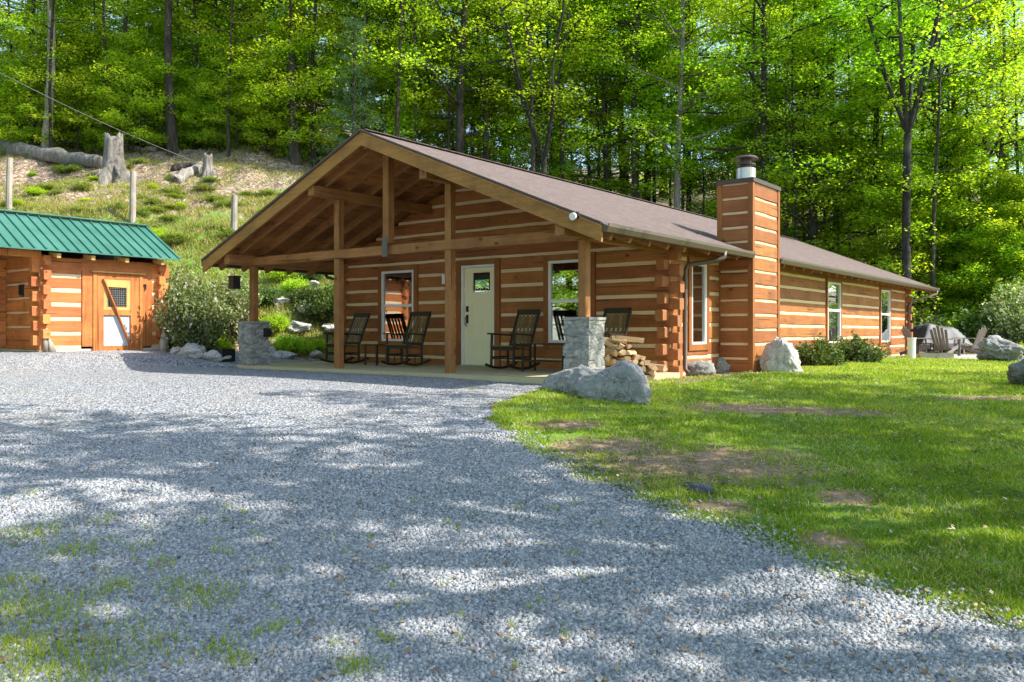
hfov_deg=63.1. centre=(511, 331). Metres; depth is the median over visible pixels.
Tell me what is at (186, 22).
young tree
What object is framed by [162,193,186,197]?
hillside plant
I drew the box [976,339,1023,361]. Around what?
boulder
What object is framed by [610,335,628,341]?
split log
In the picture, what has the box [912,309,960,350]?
forest edge bush
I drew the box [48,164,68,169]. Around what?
hillside plant
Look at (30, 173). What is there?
hillside plant
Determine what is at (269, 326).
bank plant
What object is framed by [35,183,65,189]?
hillside plant
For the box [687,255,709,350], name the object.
window
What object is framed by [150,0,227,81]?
slender tree
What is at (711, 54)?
forest tree
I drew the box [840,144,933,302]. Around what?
young tree
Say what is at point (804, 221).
young tree
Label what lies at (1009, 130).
forest tree
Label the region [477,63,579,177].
young tree
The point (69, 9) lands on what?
young tree
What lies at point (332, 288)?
bank bush
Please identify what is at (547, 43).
slender tree
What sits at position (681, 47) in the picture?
broadleaf tree
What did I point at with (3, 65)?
young tree
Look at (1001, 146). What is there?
slender tree
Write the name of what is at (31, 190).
hillside plant
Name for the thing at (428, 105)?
young tree
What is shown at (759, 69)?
forest tree
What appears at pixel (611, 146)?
young tree
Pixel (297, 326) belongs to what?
bank rock
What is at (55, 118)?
sapling
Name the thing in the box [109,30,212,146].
young tree
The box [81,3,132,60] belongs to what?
forest tree
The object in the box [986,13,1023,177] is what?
forest tree
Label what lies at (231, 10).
slender tree
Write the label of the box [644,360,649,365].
split log
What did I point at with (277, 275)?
bank plant
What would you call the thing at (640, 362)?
split log
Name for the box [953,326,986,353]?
adirondack chair
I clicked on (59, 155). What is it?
fallen log
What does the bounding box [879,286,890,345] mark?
window
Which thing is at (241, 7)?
young tree
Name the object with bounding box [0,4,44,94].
forest tree
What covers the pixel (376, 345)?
side table
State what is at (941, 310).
forest edge bush
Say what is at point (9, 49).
young tree
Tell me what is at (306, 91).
young tree
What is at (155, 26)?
young tree
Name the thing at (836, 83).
forest tree
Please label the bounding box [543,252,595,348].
window
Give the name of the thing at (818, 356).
shrub
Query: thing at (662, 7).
slender tree
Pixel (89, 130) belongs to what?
sapling
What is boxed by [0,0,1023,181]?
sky
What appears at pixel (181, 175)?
fallen log
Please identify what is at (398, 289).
window
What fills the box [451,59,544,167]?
young tree
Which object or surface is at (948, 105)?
slender tree
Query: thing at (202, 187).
hillside plant
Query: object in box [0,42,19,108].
sapling
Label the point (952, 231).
young tree
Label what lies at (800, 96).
forest tree
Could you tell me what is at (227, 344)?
bank plant
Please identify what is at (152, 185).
hillside plant
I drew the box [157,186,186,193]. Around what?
hillside plant
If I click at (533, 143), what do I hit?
slender tree
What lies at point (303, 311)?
bank rock
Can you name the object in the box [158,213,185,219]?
hillside plant
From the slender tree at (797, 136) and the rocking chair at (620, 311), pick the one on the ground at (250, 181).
the slender tree at (797, 136)
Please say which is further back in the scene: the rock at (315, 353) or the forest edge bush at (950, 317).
the forest edge bush at (950, 317)
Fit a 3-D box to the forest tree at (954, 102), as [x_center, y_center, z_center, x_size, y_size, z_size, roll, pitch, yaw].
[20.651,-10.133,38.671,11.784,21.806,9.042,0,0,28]
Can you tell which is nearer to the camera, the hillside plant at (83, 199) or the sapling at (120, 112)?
the hillside plant at (83, 199)
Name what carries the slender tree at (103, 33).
on the ground at (250, 181)
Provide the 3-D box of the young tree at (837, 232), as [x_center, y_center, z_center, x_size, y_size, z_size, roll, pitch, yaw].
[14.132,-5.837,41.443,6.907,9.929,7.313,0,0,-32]
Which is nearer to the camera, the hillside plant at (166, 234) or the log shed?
the log shed
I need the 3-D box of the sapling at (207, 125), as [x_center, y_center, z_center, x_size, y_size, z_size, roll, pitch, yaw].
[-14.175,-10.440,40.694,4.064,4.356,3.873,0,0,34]
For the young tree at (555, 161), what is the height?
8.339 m
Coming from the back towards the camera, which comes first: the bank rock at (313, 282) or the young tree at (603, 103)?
the young tree at (603, 103)
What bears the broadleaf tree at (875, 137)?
on the ground at (250, 181)
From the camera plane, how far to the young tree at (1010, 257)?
33.64 m
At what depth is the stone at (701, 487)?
6.04 m
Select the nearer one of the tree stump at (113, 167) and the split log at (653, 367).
the split log at (653, 367)
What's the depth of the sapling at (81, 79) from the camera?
40.64 m
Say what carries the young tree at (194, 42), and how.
on the ground at (250, 181)
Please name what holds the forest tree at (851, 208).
on the ground at (250, 181)
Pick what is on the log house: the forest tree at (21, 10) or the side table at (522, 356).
the side table at (522, 356)
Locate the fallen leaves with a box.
[0,368,1023,681]
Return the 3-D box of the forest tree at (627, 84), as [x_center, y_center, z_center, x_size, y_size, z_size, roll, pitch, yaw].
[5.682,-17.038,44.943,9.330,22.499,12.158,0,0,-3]
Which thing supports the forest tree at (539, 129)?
on the ground at (250, 181)
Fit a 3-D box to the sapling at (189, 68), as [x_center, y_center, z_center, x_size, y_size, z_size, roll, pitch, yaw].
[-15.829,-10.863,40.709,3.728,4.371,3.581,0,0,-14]
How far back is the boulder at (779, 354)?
15.67 m
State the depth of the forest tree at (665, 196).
51.79 m
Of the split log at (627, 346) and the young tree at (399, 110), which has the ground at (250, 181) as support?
the young tree at (399, 110)
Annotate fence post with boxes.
[6,157,12,212]
[129,171,135,222]
[231,195,237,232]
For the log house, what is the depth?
16.32 m
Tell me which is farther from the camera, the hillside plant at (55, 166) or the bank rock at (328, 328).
the hillside plant at (55, 166)
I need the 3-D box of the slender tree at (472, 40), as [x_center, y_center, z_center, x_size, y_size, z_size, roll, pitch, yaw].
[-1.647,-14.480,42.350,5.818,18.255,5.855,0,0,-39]
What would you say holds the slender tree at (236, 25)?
on the ground at (250, 181)
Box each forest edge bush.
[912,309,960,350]
[915,301,977,323]
[937,308,977,328]
[940,301,1012,350]
[949,316,979,340]
[958,300,1022,342]
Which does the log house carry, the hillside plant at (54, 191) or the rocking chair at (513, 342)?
the rocking chair at (513, 342)
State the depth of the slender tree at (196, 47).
40.08 m
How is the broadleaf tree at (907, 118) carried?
on the ground at (250, 181)
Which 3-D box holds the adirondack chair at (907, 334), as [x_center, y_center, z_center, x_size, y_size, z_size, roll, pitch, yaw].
[12.727,0.279,26.178,0.911,0.951,0.740,0,0,2]
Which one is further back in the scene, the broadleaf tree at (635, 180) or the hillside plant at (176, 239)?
the broadleaf tree at (635, 180)
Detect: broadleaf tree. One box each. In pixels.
[3,0,91,147]
[23,0,209,80]
[140,0,261,91]
[164,0,260,156]
[175,0,323,153]
[200,0,397,165]
[315,0,493,146]
[348,0,582,153]
[404,0,600,158]
[421,0,630,174]
[513,0,734,198]
[565,0,731,201]
[580,0,809,208]
[618,0,881,188]
[704,0,931,252]
[767,0,1023,322]
[780,0,971,266]
[819,0,1023,312]
[900,0,1023,295]
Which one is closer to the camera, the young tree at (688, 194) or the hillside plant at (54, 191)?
the hillside plant at (54, 191)
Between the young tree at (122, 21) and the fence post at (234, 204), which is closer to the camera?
the fence post at (234, 204)
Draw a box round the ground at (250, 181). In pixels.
[0,85,1023,626]
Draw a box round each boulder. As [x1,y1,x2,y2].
[542,360,651,404]
[687,360,715,375]
[715,357,730,373]
[759,337,803,371]
[910,323,972,353]
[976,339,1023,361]
[977,335,1003,351]
[1007,358,1023,384]
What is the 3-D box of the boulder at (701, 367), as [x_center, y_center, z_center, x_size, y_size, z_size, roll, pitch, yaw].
[3.379,0.698,15.287,0.786,0.376,0.523,0,0,-14]
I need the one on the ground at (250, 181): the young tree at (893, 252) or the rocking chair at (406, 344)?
the young tree at (893, 252)
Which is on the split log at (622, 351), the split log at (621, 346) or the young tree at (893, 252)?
the split log at (621, 346)
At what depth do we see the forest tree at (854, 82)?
57.65 m
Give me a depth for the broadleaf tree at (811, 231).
37.02 m
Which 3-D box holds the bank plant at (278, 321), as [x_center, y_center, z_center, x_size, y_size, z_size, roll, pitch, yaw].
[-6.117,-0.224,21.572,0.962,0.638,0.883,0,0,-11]
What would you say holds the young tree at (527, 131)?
on the ground at (250, 181)
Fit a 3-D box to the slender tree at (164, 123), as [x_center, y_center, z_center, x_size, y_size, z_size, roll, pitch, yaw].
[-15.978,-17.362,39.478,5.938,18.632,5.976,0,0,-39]
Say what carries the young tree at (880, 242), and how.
on the ground at (250, 181)
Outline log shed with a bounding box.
[0,209,180,351]
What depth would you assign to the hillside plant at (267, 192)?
32.30 m
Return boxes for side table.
[363,344,388,365]
[519,343,564,370]
[915,343,934,356]
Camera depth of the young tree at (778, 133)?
37.98 m
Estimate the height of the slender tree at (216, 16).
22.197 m
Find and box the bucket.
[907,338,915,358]
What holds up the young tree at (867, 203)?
on the ground at (250, 181)
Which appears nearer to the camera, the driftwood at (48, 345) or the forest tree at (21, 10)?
the driftwood at (48, 345)
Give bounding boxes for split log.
[604,337,626,343]
[604,339,616,349]
[604,354,612,361]
[604,359,617,365]
[605,348,617,356]
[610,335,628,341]
[613,356,624,359]
[616,335,643,342]
[617,343,624,348]
[617,349,625,355]
[623,344,631,348]
[626,350,636,354]
[630,354,640,359]
[637,360,643,364]
[643,369,656,373]
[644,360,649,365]
[644,364,657,370]
[651,363,667,371]
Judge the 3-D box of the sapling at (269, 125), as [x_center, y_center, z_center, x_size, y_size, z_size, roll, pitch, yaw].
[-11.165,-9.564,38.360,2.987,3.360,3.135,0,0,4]
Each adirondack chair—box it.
[899,325,932,354]
[930,325,962,355]
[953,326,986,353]
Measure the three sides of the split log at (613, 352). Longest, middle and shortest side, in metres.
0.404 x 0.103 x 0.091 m
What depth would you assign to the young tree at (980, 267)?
33.33 m
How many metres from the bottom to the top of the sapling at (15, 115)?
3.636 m
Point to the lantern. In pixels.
(234, 281)
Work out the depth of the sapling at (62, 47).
38.40 m
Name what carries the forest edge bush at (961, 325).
on the ground at (250, 181)
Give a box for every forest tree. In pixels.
[0,0,95,50]
[0,0,106,42]
[0,0,118,52]
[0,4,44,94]
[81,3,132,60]
[83,0,236,121]
[98,0,259,77]
[133,0,317,144]
[238,1,336,57]
[260,0,385,117]
[276,0,406,143]
[336,0,489,148]
[428,0,569,168]
[433,0,622,170]
[442,0,552,158]
[540,0,722,193]
[577,6,760,198]
[612,2,758,183]
[691,0,822,130]
[692,11,758,187]
[698,0,828,80]
[704,0,785,161]
[726,0,883,227]
[729,0,918,246]
[757,4,887,236]
[818,1,948,216]
[825,11,932,258]
[840,0,1023,294]
[844,3,975,131]
[878,60,1013,258]
[882,0,1023,242]
[927,61,1022,267]
[971,46,1023,224]
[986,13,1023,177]
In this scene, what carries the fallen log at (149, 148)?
on the ground at (250, 181)
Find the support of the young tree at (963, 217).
on the ground at (250, 181)
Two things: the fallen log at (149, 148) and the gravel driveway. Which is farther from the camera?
the fallen log at (149, 148)
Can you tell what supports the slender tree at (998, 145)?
on the ground at (250, 181)
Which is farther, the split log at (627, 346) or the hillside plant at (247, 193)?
the hillside plant at (247, 193)
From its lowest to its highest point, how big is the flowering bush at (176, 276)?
2.547 m
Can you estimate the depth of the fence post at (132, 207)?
27.61 m
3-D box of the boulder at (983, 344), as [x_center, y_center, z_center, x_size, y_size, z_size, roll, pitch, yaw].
[13.069,0.340,22.681,0.760,0.503,0.586,0,0,9]
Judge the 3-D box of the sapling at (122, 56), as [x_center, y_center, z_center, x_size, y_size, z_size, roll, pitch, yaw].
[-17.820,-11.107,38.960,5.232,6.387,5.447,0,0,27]
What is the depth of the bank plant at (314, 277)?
23.76 m
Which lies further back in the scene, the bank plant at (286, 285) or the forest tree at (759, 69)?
the forest tree at (759, 69)
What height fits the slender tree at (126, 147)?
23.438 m
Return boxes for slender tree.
[0,0,35,145]
[0,0,65,42]
[0,0,120,147]
[2,0,63,121]
[26,0,153,135]
[55,0,153,152]
[71,1,76,147]
[76,0,128,152]
[116,0,240,149]
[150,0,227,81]
[175,0,218,149]
[181,0,302,156]
[213,0,257,148]
[221,0,283,145]
[235,0,324,147]
[256,0,362,166]
[291,0,429,128]
[304,0,383,129]
[314,0,428,130]
[340,0,471,136]
[358,0,470,141]
[400,0,502,149]
[422,0,547,155]
[432,0,537,159]
[457,0,595,171]
[468,0,554,164]
[485,0,628,178]
[498,0,588,176]
[525,0,679,178]
[547,0,638,185]
[617,0,758,209]
[673,0,788,178]
[681,0,841,178]
[719,0,861,235]
[722,0,875,238]
[739,0,906,244]
[771,0,894,234]
[782,1,901,253]
[819,0,932,219]
[822,0,968,265]
[843,0,1001,219]
[849,0,1023,320]
[870,0,1023,307]
[904,0,1023,306]
[918,0,1023,278]
[928,0,1023,281]
[970,23,1023,205]
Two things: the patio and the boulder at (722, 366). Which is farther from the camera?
the patio
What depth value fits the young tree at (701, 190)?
39.14 m
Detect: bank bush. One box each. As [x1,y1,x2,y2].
[284,284,317,304]
[289,283,333,323]
[316,281,333,301]
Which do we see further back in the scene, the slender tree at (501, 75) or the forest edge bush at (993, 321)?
the slender tree at (501, 75)
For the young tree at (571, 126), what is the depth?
43.98 m
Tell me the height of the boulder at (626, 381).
0.758 m
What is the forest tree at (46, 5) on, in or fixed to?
on the ground at (250, 181)
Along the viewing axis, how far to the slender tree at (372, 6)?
38.26 m
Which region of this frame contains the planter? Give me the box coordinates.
[214,349,234,361]
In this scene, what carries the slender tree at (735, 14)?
on the ground at (250, 181)
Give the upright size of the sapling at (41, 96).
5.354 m
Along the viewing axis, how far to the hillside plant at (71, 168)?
35.76 m
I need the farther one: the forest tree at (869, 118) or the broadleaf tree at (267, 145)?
the forest tree at (869, 118)
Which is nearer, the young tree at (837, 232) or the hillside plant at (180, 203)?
the hillside plant at (180, 203)
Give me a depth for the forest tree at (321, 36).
55.45 m
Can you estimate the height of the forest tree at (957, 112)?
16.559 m
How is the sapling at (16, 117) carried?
on the ground at (250, 181)
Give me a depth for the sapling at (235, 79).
38.26 m
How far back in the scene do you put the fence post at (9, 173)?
28.22 m
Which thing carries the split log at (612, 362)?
on the split log
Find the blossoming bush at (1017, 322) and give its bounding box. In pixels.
[975,276,1023,344]
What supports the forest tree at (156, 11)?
on the ground at (250, 181)
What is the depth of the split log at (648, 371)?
13.61 m
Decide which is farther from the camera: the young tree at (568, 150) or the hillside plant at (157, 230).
the young tree at (568, 150)
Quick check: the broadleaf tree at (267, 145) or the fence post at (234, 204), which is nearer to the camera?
the fence post at (234, 204)
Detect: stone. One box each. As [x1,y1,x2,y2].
[17,457,35,460]
[49,461,61,466]
[687,482,714,494]
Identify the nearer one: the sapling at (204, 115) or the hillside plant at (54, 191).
the hillside plant at (54, 191)
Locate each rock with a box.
[170,346,181,353]
[176,342,205,358]
[200,350,231,361]
[268,346,275,356]
[271,297,290,304]
[272,350,297,358]
[287,321,310,332]
[297,301,313,313]
[308,280,319,285]
[309,350,323,357]
[321,324,333,332]
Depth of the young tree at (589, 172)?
40.62 m
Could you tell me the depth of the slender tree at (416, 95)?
38.25 m
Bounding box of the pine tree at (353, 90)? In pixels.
[311,15,389,161]
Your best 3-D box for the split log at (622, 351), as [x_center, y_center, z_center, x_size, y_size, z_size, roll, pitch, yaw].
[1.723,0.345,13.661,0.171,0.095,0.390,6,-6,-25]
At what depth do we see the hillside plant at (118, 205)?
28.09 m
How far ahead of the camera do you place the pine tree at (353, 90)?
35.87 m
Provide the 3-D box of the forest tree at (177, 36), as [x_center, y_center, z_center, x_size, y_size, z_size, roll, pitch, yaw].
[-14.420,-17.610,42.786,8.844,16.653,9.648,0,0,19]
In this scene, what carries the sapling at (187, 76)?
on the ground at (250, 181)
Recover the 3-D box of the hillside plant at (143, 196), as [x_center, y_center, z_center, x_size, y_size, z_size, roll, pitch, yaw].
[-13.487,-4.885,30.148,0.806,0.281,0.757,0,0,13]
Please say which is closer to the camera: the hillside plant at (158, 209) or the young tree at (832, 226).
the hillside plant at (158, 209)
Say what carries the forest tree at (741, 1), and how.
on the ground at (250, 181)
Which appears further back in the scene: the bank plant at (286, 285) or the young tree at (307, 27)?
the young tree at (307, 27)
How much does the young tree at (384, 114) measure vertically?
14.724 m
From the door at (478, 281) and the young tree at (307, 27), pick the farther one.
the young tree at (307, 27)
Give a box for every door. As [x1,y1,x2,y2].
[81,270,151,350]
[456,258,500,365]
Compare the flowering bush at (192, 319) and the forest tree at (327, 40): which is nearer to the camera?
the flowering bush at (192, 319)
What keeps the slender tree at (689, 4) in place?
on the ground at (250, 181)
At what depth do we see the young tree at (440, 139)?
42.24 m
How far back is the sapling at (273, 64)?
37.90 m
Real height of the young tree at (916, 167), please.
9.844 m
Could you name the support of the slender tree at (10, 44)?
on the ground at (250, 181)
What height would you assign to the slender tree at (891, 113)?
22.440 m
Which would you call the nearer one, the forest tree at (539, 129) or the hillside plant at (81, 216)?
the hillside plant at (81, 216)
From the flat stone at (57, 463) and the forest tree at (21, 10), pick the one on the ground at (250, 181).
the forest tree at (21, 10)
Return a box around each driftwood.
[43,328,55,351]
[159,329,168,350]
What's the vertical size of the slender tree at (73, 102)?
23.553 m
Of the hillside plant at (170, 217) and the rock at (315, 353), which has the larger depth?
the hillside plant at (170, 217)
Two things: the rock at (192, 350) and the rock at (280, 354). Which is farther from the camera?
the rock at (280, 354)
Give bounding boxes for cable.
[0,73,219,170]
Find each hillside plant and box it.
[12,199,24,205]
[23,186,48,194]
[27,171,37,176]
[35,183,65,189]
[45,189,64,193]
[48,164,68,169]
[53,167,68,173]
[54,164,85,171]
[62,205,88,210]
[67,182,92,190]
[75,198,95,201]
[75,214,89,219]
[86,176,99,180]
[108,201,126,208]
[128,158,151,163]
[128,194,151,198]
[136,205,174,212]
[136,207,151,216]
[139,197,162,204]
[147,183,159,188]
[150,228,166,234]
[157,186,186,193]
[157,203,187,209]
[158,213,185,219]
[159,232,197,240]
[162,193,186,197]
[162,233,188,244]
[163,172,172,180]
[175,201,186,206]
[190,182,221,190]
[195,193,226,201]
[196,175,222,181]
[210,226,235,236]
[211,199,229,205]
[215,199,250,206]
[237,190,260,196]
[255,188,280,195]
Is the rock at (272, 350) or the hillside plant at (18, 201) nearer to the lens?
the rock at (272, 350)
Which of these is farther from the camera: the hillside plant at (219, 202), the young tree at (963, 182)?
the young tree at (963, 182)
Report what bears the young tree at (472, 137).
on the ground at (250, 181)
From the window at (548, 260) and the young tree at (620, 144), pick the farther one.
the young tree at (620, 144)
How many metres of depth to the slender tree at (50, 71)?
37.83 m
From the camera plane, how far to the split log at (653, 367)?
13.48 m
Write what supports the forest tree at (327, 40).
on the ground at (250, 181)
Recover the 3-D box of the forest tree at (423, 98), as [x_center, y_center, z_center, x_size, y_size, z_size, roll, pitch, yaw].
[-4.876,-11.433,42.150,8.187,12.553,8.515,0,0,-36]
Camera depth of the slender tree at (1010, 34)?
35.17 m
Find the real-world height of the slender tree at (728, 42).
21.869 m
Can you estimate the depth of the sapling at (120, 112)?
40.68 m
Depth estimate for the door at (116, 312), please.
18.86 m
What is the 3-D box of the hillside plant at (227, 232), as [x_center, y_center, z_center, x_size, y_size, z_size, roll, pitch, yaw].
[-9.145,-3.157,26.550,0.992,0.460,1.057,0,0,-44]
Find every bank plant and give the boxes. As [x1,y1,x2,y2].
[207,336,237,351]
[258,284,289,307]
[258,311,291,332]
[258,316,274,337]
[263,271,297,280]
[271,332,305,352]
[278,275,309,292]
[291,336,317,355]
[295,273,324,280]
[307,337,328,350]
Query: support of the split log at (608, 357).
on the split log at (612, 362)
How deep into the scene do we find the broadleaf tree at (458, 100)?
37.83 m
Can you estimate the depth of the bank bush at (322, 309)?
22.11 m
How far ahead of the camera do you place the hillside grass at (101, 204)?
28.98 m
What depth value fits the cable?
33.78 m
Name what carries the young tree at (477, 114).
on the ground at (250, 181)
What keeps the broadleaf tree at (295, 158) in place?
on the ground at (250, 181)
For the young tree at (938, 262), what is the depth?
35.03 m
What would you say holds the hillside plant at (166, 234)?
on the ground at (250, 181)
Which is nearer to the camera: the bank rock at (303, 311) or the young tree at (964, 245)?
the bank rock at (303, 311)
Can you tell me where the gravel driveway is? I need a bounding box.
[0,350,1022,681]
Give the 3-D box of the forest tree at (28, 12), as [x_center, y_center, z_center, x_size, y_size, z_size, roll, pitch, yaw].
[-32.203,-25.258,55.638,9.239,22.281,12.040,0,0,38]
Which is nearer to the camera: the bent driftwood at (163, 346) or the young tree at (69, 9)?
the bent driftwood at (163, 346)
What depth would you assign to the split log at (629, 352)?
13.57 m
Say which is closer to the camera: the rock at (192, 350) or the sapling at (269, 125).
the rock at (192, 350)
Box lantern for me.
[227,265,240,288]
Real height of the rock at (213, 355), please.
0.293 m
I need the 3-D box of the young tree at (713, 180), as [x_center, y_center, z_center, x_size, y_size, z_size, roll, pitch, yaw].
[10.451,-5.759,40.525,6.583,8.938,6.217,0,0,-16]
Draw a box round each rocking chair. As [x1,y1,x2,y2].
[320,313,369,363]
[381,311,430,365]
[485,309,540,369]
[603,307,631,367]
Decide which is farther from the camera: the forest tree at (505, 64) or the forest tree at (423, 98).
the forest tree at (505, 64)
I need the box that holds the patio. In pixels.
[888,354,976,358]
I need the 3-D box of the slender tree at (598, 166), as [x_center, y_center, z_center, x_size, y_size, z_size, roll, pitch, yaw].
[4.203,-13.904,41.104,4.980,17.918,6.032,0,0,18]
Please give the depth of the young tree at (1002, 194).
33.59 m
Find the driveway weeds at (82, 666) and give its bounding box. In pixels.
[0,386,610,681]
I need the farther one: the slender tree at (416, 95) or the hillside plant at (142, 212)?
the slender tree at (416, 95)
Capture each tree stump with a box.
[95,132,129,183]
[197,153,216,179]
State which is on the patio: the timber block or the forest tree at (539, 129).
the timber block
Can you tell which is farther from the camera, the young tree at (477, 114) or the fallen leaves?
the young tree at (477, 114)
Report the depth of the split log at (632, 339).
13.65 m
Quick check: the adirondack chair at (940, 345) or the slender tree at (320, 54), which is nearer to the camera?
the adirondack chair at (940, 345)
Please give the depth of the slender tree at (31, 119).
39.02 m
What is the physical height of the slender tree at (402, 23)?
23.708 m
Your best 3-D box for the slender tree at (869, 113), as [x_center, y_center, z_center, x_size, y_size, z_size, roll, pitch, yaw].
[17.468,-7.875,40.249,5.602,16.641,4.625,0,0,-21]
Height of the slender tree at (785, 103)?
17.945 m
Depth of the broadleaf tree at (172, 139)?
38.32 m
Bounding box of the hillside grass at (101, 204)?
[0,135,333,359]
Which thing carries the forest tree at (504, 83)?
on the ground at (250, 181)
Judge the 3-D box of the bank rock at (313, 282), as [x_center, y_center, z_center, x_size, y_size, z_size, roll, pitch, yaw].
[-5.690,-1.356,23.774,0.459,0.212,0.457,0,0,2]
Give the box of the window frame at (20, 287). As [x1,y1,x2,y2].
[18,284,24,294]
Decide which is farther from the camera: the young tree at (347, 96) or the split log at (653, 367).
the young tree at (347, 96)
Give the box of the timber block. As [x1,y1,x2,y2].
[916,353,953,357]
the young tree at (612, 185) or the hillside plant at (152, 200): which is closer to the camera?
the hillside plant at (152, 200)
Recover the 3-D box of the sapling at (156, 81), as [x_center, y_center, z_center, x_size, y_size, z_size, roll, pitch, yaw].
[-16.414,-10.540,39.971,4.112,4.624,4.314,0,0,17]
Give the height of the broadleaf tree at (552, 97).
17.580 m
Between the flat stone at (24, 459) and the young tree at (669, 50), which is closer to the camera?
the flat stone at (24, 459)
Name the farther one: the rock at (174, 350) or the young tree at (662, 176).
the young tree at (662, 176)
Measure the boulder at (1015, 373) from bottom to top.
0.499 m
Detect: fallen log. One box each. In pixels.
[0,139,102,168]
[39,139,158,152]
[170,162,193,170]
[171,162,202,183]
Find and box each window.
[378,264,418,345]
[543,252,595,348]
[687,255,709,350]
[825,277,841,346]
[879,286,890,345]
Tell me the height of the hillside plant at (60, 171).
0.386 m
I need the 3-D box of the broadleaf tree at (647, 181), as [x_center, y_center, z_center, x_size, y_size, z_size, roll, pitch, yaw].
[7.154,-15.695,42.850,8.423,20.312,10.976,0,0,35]
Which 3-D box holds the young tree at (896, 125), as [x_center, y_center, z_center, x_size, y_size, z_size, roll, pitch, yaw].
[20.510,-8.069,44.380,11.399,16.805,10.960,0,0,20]
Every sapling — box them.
[0,11,94,144]
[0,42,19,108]
[0,57,36,142]
[0,82,44,154]
[0,86,37,138]
[0,86,58,145]
[1,47,100,148]
[2,47,83,141]
[6,20,131,151]
[10,7,120,149]
[42,33,120,135]
[66,80,121,150]
[73,21,194,152]
[77,89,144,152]
[86,50,191,154]
[87,79,153,146]
[106,60,189,146]
[121,66,201,149]
[143,75,205,147]
[149,61,219,146]
[159,66,236,151]
[174,49,256,147]
[176,76,248,149]
[187,78,245,150]
[190,40,286,149]
[212,78,278,146]
[226,10,347,156]
[236,82,302,154]
[257,60,329,144]
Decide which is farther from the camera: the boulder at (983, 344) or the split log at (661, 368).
the boulder at (983, 344)
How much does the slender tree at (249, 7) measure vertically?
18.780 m
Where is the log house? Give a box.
[201,129,939,383]
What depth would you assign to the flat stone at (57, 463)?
6.99 m
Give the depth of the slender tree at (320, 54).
41.53 m
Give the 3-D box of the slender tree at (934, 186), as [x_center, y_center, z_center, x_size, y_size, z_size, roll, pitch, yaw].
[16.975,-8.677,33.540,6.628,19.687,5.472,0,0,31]
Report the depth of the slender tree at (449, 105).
39.48 m
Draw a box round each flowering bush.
[153,258,236,351]
[165,255,204,348]
[202,270,248,346]
[205,270,267,308]
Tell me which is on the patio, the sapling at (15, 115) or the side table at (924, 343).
the side table at (924, 343)
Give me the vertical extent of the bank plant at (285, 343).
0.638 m
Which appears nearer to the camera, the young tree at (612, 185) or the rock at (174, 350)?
the rock at (174, 350)
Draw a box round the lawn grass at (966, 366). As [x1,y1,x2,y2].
[484,350,1023,630]
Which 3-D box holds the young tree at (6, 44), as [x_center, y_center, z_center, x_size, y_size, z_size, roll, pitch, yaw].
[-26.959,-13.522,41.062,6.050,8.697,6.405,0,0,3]
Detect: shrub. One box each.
[793,332,848,365]
[826,331,890,362]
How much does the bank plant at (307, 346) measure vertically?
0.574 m
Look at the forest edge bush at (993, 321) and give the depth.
31.11 m
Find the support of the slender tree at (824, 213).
on the ground at (250, 181)
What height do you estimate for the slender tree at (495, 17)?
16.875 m
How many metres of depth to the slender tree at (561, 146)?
40.13 m
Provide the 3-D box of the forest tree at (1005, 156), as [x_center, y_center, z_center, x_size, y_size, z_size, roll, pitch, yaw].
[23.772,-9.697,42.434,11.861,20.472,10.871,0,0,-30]
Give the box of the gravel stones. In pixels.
[0,427,1023,681]
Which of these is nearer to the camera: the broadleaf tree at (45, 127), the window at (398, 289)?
the window at (398, 289)
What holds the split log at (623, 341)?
on the split log at (621, 346)
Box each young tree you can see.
[0,0,134,145]
[0,1,28,89]
[0,4,101,128]
[0,37,38,114]
[0,47,39,136]
[41,23,160,145]
[55,32,146,147]
[81,9,182,124]
[82,0,191,142]
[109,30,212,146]
[110,7,210,133]
[120,0,211,120]
[129,0,243,148]
[162,4,246,148]
[172,7,261,142]
[182,0,279,123]
[199,0,335,144]
[214,36,328,151]
[218,7,351,147]
[225,0,382,163]
[250,25,380,162]
[251,0,440,146]
[300,10,428,152]
[315,0,503,156]
[332,52,424,140]
[348,34,451,146]
[388,35,512,161]
[395,13,525,156]
[399,70,467,151]
[434,47,527,169]
[449,13,586,174]
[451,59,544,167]
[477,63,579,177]
[490,60,585,183]
[496,78,609,177]
[507,0,659,192]
[509,0,708,199]
[510,16,642,191]
[519,0,701,189]
[559,0,723,195]
[571,51,676,195]
[572,0,737,202]
[575,0,809,211]
[597,15,752,206]
[626,66,801,236]
[663,83,792,213]
[668,0,892,253]
[693,118,802,234]
[701,102,834,237]
[711,17,898,261]
[767,123,858,260]
[780,116,913,263]
[780,144,879,262]
[806,29,993,278]
[818,132,914,276]
[819,128,925,276]
[840,124,1006,322]
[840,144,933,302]
[840,196,977,318]
[866,111,1023,313]
[875,194,981,312]
[880,125,1018,320]
[896,195,978,313]
[914,223,1005,310]
[918,236,1014,312]
[919,240,1019,312]
[927,169,1023,309]
[929,193,1023,311]
[930,216,1023,321]
[952,179,1023,315]
[953,138,1023,286]
[981,193,1023,299]
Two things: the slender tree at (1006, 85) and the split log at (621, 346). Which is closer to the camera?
the split log at (621, 346)
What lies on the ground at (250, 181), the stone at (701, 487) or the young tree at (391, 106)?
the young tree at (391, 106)
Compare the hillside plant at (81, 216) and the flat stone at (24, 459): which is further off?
the hillside plant at (81, 216)
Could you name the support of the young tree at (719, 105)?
on the ground at (250, 181)
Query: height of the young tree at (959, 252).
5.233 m
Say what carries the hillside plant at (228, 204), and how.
on the ground at (250, 181)
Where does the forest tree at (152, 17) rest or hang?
on the ground at (250, 181)

